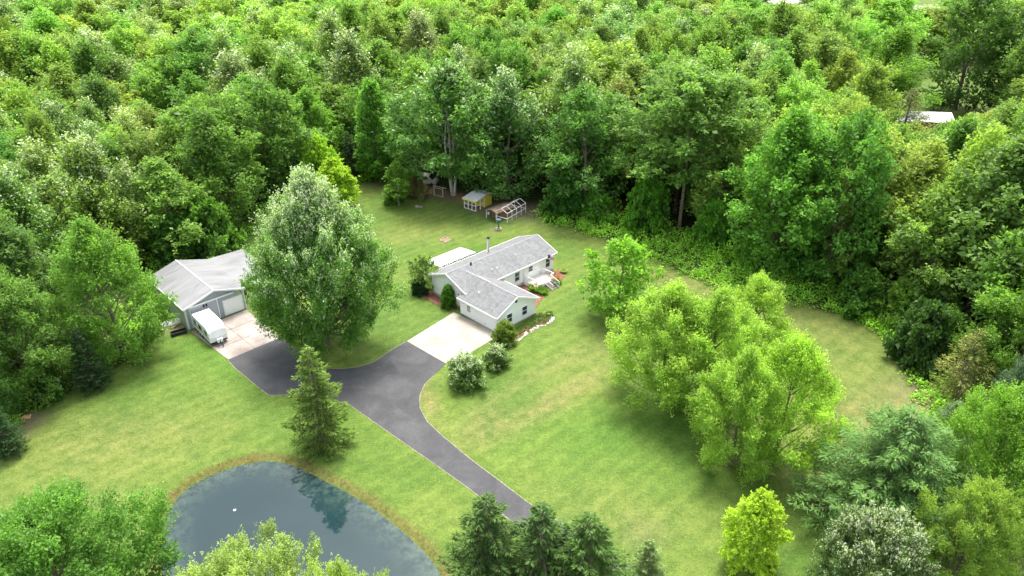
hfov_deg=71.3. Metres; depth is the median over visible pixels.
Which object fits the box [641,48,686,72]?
woodland tree
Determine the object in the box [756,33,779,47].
woodland tree
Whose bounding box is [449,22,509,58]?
woodland tree
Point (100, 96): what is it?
woodland tree
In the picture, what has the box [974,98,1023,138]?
woodland tree
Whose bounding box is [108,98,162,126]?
woodland tree
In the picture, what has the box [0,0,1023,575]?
ground
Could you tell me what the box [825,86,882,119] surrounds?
woodland tree
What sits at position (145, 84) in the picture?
woodland tree
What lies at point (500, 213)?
chicken coop
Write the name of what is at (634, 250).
broadleaf tree
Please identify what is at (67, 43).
woodland tree
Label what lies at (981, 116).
woodland tree
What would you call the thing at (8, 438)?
spruce tree
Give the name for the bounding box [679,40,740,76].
woodland tree
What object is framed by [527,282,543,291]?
lily clump
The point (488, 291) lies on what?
white house
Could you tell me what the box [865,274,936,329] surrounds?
wild shrub
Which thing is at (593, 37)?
woodland tree
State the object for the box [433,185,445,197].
wooden gate
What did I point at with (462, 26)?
woodland tree
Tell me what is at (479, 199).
garden shelter
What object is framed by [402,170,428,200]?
wild shrub
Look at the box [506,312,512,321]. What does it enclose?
window
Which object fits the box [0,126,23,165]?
woodland tree
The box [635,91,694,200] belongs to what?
woodland tree
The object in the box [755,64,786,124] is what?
woodland tree
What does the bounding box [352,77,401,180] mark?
columnar tree
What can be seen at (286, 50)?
woodland tree
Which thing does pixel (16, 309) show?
broadleaf tree
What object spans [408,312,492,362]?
garage pad
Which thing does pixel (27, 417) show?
firewood
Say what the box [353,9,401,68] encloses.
woodland tree
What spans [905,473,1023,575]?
broadleaf tree
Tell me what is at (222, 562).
broadleaf tree
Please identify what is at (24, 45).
woodland tree
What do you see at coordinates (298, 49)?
woodland tree
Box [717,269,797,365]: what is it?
maple tree
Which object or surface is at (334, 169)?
young tree
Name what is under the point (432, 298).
mulch bed
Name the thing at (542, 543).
spruce tree
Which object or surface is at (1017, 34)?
broadleaf tree
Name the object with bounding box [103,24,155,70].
woodland tree
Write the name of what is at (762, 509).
young tree
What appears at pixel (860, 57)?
woodland tree
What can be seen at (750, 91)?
woodland tree
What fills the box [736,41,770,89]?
woodland tree
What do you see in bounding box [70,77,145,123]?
woodland tree
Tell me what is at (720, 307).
maple tree
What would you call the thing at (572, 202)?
wild shrub
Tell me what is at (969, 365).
tree
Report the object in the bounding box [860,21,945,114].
broadleaf tree
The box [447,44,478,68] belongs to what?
woodland tree
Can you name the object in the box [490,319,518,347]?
mounded bush
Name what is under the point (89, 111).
woodland tree
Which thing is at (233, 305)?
overhead door
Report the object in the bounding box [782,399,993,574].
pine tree
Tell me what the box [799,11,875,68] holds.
woodland tree
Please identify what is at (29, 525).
broadleaf tree
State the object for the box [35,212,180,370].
broadleaf tree
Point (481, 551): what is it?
spruce tree
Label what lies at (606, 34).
woodland tree
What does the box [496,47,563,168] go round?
woodland tree
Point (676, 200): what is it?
woodland tree
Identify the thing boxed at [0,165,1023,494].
undergrowth
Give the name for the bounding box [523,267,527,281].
front door
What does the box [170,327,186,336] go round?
black tub
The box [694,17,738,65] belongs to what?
woodland tree
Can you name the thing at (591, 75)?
woodland tree
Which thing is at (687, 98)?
tall tree
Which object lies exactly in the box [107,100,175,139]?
woodland tree
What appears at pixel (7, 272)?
broadleaf tree
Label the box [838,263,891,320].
wild shrub
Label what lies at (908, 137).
woodland tree
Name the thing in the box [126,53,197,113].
woodland tree
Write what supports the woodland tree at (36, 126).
on the ground at (548, 416)
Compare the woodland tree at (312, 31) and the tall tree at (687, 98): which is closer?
the tall tree at (687, 98)
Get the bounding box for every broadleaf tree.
[0,261,46,375]
[0,266,88,414]
[0,326,23,416]
[0,475,185,575]
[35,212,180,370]
[166,517,327,575]
[302,552,389,575]
[575,233,666,326]
[718,102,854,279]
[760,105,903,288]
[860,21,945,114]
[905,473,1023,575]
[909,0,1023,111]
[927,378,1023,556]
[947,276,1023,382]
[966,0,1023,108]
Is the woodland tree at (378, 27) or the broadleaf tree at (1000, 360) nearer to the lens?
the broadleaf tree at (1000, 360)
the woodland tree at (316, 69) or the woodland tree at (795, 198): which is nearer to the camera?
the woodland tree at (795, 198)
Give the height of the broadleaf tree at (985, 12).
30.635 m
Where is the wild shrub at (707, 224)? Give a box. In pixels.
[685,195,732,260]
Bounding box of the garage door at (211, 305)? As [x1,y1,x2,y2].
[190,300,219,317]
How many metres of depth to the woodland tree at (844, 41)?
164.00 m
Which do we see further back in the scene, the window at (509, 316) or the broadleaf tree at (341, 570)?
the window at (509, 316)
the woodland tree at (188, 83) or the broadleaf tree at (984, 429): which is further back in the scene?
the woodland tree at (188, 83)
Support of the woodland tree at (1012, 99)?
on the ground at (548, 416)
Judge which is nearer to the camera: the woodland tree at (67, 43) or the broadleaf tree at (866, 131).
the broadleaf tree at (866, 131)
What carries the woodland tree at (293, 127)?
on the ground at (548, 416)
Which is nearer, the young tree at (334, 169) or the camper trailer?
the camper trailer
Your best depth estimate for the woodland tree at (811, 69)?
142.65 m
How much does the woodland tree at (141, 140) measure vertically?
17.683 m
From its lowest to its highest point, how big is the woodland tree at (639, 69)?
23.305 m
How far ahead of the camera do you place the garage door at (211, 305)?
90.23 m
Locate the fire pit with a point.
(446, 239)
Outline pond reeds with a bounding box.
[157,451,444,575]
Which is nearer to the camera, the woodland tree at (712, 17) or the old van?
the old van
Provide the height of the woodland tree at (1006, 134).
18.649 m
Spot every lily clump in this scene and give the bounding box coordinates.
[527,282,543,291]
[534,285,548,294]
[545,310,553,315]
[559,268,567,272]
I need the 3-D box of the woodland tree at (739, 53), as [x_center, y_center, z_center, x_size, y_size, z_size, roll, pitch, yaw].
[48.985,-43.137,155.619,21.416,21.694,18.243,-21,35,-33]
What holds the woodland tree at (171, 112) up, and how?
on the ground at (548, 416)
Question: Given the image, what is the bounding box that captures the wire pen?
[496,198,525,222]
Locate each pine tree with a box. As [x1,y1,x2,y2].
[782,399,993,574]
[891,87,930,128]
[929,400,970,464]
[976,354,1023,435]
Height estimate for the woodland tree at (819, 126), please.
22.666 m
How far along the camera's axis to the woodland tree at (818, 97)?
128.91 m
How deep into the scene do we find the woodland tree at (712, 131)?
117.29 m
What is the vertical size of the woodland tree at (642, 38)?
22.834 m
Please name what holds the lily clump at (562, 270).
on the mulch bed at (555, 273)
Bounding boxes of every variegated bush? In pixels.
[446,349,488,396]
[481,341,513,372]
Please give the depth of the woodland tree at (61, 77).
137.00 m
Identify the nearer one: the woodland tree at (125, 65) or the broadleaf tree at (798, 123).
the broadleaf tree at (798, 123)
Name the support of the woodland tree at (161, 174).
on the ground at (548, 416)
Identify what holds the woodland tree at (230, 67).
on the ground at (548, 416)
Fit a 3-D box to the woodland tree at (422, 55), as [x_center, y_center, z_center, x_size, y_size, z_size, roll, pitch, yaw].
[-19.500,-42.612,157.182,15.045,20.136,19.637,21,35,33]
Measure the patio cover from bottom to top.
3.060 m
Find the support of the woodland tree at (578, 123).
on the ground at (548, 416)
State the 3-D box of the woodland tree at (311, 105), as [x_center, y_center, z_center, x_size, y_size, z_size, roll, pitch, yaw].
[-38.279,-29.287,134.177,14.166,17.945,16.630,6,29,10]
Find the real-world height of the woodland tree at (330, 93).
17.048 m
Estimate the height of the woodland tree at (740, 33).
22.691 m
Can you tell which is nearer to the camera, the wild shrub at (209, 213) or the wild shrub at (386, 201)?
the wild shrub at (209, 213)
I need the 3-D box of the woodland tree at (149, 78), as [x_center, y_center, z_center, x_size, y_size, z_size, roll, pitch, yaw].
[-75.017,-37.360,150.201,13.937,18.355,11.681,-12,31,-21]
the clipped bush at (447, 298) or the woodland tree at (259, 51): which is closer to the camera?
the clipped bush at (447, 298)
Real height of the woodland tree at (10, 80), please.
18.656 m
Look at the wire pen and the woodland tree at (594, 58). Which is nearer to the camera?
the wire pen
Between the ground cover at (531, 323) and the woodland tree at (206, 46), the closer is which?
the ground cover at (531, 323)
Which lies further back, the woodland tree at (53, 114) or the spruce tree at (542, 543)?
the woodland tree at (53, 114)
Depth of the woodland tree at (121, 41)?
161.99 m
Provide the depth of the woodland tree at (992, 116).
124.62 m
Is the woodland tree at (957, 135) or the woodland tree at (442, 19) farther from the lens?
the woodland tree at (442, 19)
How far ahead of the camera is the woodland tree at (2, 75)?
140.81 m
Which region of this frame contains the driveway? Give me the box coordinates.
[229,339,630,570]
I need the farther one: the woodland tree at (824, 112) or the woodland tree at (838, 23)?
the woodland tree at (838, 23)
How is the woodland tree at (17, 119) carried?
on the ground at (548, 416)
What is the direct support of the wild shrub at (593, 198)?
on the ground at (548, 416)
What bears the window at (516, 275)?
in the white house at (488, 291)
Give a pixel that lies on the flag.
(550, 257)
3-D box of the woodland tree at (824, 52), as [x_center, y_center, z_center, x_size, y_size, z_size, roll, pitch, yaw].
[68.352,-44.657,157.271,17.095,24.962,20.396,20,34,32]
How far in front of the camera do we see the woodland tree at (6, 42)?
145.45 m
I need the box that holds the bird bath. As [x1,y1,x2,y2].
[495,218,501,230]
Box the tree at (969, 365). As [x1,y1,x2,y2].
[929,327,996,405]
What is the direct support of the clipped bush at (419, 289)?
on the mulch bed at (432, 298)
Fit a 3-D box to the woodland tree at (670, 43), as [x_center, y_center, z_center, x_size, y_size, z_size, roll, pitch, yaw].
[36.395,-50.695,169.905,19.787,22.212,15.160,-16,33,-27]
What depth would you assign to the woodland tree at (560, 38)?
167.41 m
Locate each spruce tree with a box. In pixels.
[0,407,31,460]
[66,326,115,397]
[280,344,358,461]
[340,132,363,178]
[434,491,539,575]
[502,500,572,575]
[545,511,637,575]
[620,538,667,575]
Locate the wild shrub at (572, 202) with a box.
[537,169,588,223]
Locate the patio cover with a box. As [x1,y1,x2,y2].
[426,247,477,275]
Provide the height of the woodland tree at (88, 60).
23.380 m
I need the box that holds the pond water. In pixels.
[162,461,439,575]
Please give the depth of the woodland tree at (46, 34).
168.34 m
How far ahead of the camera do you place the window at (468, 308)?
91.50 m
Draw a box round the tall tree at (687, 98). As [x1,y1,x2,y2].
[607,60,773,228]
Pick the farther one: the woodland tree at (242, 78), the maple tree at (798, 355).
the woodland tree at (242, 78)
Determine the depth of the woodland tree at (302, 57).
149.42 m
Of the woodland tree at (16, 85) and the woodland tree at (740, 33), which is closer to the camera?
the woodland tree at (16, 85)
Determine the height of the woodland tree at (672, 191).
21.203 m
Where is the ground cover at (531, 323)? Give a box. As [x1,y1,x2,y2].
[513,312,550,337]
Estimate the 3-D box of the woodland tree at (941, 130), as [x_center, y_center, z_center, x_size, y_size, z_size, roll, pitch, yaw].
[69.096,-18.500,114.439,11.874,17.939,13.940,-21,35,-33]
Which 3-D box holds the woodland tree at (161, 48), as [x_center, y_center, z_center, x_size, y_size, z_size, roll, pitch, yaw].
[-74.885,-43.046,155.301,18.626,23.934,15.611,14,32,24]
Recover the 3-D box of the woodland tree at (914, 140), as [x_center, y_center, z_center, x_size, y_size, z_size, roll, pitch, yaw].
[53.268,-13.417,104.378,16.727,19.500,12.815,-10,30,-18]
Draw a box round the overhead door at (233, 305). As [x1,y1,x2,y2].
[223,295,243,314]
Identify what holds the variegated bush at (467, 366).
on the ground at (548, 416)
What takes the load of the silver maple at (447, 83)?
on the ground at (548, 416)
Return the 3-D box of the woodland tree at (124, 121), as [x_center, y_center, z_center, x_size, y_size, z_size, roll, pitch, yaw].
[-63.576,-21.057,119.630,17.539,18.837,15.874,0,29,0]
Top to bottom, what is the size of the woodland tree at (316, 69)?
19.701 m
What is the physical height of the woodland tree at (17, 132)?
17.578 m
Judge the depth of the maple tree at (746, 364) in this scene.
63.55 m
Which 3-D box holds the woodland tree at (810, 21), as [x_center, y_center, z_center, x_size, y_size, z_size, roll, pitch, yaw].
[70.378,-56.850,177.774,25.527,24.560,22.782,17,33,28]
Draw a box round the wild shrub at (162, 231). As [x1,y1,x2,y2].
[140,209,221,273]
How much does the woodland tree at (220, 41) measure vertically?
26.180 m
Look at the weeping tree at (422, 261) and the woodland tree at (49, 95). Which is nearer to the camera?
the weeping tree at (422, 261)
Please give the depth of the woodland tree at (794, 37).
159.12 m
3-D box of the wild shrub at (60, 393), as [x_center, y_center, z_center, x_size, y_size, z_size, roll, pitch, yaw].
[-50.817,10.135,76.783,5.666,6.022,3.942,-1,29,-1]
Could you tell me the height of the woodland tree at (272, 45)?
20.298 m
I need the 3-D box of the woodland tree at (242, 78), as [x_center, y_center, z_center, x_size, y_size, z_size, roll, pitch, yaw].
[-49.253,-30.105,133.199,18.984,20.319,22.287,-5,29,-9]
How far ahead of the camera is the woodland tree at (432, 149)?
134.19 m
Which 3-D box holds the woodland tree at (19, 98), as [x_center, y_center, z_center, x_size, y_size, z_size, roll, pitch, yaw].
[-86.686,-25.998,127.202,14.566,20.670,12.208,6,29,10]
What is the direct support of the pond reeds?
on the ground at (548, 416)
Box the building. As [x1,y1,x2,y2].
[887,110,953,129]
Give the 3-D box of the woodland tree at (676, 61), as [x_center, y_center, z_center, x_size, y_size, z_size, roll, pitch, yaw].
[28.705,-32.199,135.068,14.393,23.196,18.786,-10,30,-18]
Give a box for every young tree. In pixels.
[230,134,266,203]
[297,132,345,196]
[316,156,361,206]
[379,161,410,204]
[718,484,794,575]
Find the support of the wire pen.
on the ground at (548, 416)
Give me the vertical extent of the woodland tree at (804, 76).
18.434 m
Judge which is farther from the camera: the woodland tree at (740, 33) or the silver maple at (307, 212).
the woodland tree at (740, 33)
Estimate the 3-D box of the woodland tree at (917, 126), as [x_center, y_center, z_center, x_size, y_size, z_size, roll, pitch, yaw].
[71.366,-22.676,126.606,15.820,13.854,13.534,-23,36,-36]
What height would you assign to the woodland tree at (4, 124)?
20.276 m
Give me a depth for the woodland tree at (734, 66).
146.04 m
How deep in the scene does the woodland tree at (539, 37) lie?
156.80 m
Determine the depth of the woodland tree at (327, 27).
163.13 m
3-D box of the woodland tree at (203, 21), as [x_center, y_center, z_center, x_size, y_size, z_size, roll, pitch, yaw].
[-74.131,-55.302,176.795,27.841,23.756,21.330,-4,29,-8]
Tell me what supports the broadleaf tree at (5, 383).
on the ground at (548, 416)
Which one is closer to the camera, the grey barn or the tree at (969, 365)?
the tree at (969, 365)
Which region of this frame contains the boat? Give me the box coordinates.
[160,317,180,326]
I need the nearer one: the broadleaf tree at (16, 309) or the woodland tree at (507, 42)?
the broadleaf tree at (16, 309)
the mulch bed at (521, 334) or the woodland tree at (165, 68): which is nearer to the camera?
the mulch bed at (521, 334)
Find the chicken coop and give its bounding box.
[485,202,515,221]
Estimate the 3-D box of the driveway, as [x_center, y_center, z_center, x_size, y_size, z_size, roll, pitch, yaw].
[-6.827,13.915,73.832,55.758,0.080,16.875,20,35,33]
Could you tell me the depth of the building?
164.12 m
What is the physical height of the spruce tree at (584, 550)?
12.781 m
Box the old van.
[422,172,438,185]
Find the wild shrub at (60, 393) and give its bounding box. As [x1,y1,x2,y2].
[19,361,73,404]
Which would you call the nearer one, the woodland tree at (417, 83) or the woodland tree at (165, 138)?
the woodland tree at (165, 138)
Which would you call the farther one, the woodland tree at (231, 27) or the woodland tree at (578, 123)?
the woodland tree at (231, 27)
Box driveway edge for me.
[228,340,572,533]
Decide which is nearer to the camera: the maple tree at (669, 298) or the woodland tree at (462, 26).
the maple tree at (669, 298)
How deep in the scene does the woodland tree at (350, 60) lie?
144.99 m
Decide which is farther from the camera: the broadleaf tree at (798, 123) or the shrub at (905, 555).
the broadleaf tree at (798, 123)
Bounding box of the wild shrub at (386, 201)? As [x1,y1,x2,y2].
[382,183,403,205]
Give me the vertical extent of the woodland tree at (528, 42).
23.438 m
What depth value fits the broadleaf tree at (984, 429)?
56.61 m
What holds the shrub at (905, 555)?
on the ground at (548, 416)
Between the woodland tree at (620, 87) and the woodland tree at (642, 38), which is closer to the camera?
the woodland tree at (620, 87)
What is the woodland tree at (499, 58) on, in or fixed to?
on the ground at (548, 416)
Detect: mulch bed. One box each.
[416,291,457,310]
[513,314,550,338]
[519,270,564,306]
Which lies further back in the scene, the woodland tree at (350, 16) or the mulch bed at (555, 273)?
the woodland tree at (350, 16)
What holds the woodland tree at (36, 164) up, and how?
on the ground at (548, 416)
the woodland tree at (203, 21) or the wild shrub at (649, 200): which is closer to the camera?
the wild shrub at (649, 200)
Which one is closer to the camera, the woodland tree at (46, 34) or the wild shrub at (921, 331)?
the wild shrub at (921, 331)
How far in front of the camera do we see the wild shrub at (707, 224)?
106.34 m
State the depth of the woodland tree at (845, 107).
113.30 m
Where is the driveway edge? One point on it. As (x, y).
(402, 441)
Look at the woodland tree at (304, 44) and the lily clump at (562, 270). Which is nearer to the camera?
the lily clump at (562, 270)
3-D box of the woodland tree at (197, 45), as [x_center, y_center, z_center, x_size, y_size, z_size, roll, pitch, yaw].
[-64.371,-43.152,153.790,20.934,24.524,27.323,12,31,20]
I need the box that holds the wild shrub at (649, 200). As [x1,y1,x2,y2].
[620,171,671,239]
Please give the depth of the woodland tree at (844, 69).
147.64 m
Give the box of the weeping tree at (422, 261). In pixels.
[406,252,440,289]
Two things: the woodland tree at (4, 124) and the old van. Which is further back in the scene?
the old van
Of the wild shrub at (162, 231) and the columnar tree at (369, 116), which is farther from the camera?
the columnar tree at (369, 116)
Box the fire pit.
[440,237,450,242]
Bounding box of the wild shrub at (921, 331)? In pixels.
[882,294,953,380]
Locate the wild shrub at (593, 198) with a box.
[578,189,619,228]
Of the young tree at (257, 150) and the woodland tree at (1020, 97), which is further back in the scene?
the woodland tree at (1020, 97)
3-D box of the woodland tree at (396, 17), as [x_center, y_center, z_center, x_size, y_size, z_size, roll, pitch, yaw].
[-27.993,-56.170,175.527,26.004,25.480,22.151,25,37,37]
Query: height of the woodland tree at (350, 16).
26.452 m
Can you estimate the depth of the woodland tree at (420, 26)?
165.18 m
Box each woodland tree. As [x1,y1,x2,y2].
[0,27,39,89]
[0,28,57,97]
[0,70,22,81]
[0,77,9,111]
[0,77,73,113]
[0,80,78,124]
[0,83,37,120]
[0,103,22,158]
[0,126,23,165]
[4,105,35,135]
[5,122,26,159]
[10,102,70,190]
[11,135,117,240]
[13,27,80,89]
[27,86,81,142]
[30,38,84,90]
[31,60,83,117]
[35,31,79,42]
[36,35,134,103]
[38,97,94,160]
[66,28,141,103]
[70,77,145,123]
[72,67,127,131]
[72,95,111,133]
[78,118,104,147]
[91,24,143,70]
[94,123,167,192]
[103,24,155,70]
[103,126,190,220]
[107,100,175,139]
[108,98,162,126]
[108,104,163,160]
[113,155,215,260]
[121,35,195,71]
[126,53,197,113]
[127,67,168,109]
[129,69,172,118]
[136,121,203,215]
[142,33,195,107]
[150,103,191,176]
[152,88,267,217]
[155,69,215,122]
[156,27,249,108]
[170,13,247,41]
[183,32,215,80]
[185,90,226,178]
[194,22,247,86]
[198,20,250,78]
[199,46,274,135]
[205,32,297,96]
[211,71,283,165]
[220,85,282,191]
[222,79,331,205]
[256,90,324,194]
[257,39,277,65]
[257,39,340,128]
[266,54,338,131]
[274,34,316,54]
[274,45,338,85]
[282,84,357,166]
[295,52,324,93]
[301,6,349,99]
[301,19,337,70]
[302,51,357,101]
[303,79,355,154]
[311,26,403,145]
[327,0,372,52]
[331,74,408,165]
[339,35,365,92]
[347,48,401,91]
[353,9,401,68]
[360,35,404,96]
[380,5,431,56]
[389,46,447,123]
[393,53,433,136]
[394,80,473,151]
[395,6,444,68]
[397,58,478,171]
[425,3,474,48]
[429,44,454,62]
[437,19,478,50]
[440,52,500,169]
[441,42,471,136]
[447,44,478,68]
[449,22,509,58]
[467,37,552,170]
[484,37,516,55]
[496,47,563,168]
[513,39,623,185]
[517,33,558,104]
[518,39,630,179]
[520,25,563,57]
[539,42,557,70]
[539,80,632,219]
[542,36,639,161]
[548,30,580,53]
[548,42,629,89]
[555,42,571,101]
[564,53,663,188]
[569,77,648,190]
[581,19,624,48]
[583,31,609,83]
[614,34,650,64]
[615,89,723,205]
[628,22,659,58]
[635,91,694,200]
[640,58,713,220]
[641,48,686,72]
[643,18,673,55]
[648,27,692,64]
[654,54,689,99]
[657,52,694,75]
[675,72,759,198]
[678,23,729,70]
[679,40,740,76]
[686,13,731,52]
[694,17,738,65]
[711,70,775,145]
[722,22,754,53]
[722,39,755,70]
[723,36,796,74]
[725,60,749,79]
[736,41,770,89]
[737,112,840,267]
[746,47,825,105]
[751,0,818,48]
[751,5,838,63]
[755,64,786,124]
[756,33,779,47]
[764,102,850,208]
[764,110,841,186]
[766,74,829,127]
[771,125,847,237]
[777,24,832,103]
[793,69,825,108]
[794,35,849,69]
[795,24,853,98]
[796,57,834,103]
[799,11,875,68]
[810,88,835,114]
[817,47,866,106]
[819,118,903,256]
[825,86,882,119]
[828,88,892,130]
[832,56,906,124]
[835,131,921,253]
[839,46,871,77]
[887,121,926,162]
[904,119,930,144]
[915,113,983,192]
[918,117,952,145]
[919,117,963,146]
[943,122,1015,175]
[973,110,990,120]
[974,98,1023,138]
[975,108,998,122]
[977,104,1007,126]
[983,33,1023,107]
[999,96,1018,106]
[1009,74,1023,103]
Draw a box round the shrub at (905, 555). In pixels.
[804,498,941,575]
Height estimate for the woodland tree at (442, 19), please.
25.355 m
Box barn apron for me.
[191,310,277,359]
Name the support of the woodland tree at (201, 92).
on the ground at (548, 416)
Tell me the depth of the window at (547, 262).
102.30 m
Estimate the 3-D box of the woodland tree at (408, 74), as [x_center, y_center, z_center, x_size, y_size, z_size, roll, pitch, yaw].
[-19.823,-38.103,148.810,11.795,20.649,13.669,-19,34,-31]
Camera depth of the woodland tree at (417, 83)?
141.96 m
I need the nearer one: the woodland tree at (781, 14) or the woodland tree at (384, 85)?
the woodland tree at (384, 85)
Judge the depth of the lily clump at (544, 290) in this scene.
97.57 m
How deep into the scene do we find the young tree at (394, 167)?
123.15 m
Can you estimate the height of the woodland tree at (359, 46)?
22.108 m
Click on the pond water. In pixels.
(299, 503)
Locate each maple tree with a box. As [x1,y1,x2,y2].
[603,277,730,417]
[650,281,779,419]
[684,340,795,488]
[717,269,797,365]
[735,328,853,474]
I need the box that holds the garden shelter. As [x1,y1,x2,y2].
[462,190,492,211]
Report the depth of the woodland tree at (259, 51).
145.46 m
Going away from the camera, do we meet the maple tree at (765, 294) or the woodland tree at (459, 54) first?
the maple tree at (765, 294)
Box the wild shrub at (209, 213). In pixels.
[182,190,247,258]
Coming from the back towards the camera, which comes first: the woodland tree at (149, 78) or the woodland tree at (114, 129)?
the woodland tree at (149, 78)
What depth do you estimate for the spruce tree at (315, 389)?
67.98 m
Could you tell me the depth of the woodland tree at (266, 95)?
119.82 m
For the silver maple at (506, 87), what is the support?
on the ground at (548, 416)
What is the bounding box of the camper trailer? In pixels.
[191,309,227,346]
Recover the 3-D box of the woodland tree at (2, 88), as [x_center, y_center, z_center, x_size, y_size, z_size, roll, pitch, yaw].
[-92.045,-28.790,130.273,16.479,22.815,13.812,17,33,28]
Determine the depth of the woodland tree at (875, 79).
134.50 m
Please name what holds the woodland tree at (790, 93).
on the ground at (548, 416)
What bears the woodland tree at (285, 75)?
on the ground at (548, 416)
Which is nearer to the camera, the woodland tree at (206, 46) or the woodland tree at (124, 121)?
the woodland tree at (124, 121)
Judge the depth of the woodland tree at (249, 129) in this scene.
124.71 m
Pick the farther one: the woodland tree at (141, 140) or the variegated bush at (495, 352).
the woodland tree at (141, 140)
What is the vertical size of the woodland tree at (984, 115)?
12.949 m
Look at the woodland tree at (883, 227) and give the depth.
99.44 m
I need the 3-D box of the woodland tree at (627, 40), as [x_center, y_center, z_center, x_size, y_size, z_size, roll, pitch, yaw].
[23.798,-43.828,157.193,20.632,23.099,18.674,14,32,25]
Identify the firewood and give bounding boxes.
[19,414,30,419]
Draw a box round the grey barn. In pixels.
[149,249,263,329]
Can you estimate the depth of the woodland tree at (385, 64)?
158.19 m
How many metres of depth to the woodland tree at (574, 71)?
121.30 m
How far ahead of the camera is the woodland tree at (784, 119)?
116.95 m
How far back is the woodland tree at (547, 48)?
155.47 m
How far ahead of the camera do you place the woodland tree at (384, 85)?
137.95 m
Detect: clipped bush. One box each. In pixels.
[411,277,429,297]
[439,283,456,309]
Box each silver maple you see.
[234,162,411,358]
[377,56,522,195]
[444,62,560,203]
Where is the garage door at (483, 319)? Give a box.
[474,309,495,330]
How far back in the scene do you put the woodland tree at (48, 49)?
146.64 m
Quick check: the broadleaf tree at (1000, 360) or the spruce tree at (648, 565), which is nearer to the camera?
the spruce tree at (648, 565)
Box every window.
[466,304,470,313]
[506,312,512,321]
[514,271,519,282]
[522,304,527,315]
[545,258,549,267]
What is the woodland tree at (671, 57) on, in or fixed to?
on the ground at (548, 416)
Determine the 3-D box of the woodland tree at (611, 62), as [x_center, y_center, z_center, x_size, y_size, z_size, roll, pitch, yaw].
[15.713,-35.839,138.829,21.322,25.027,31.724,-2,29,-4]
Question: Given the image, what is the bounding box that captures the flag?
[543,255,553,260]
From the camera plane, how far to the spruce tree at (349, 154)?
135.36 m
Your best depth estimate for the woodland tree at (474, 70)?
134.46 m
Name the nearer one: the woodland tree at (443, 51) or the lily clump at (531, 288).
the lily clump at (531, 288)
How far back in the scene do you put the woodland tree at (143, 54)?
161.53 m
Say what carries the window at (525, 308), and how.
in the white house at (488, 291)
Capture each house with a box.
[427,234,559,331]
[766,0,801,3]

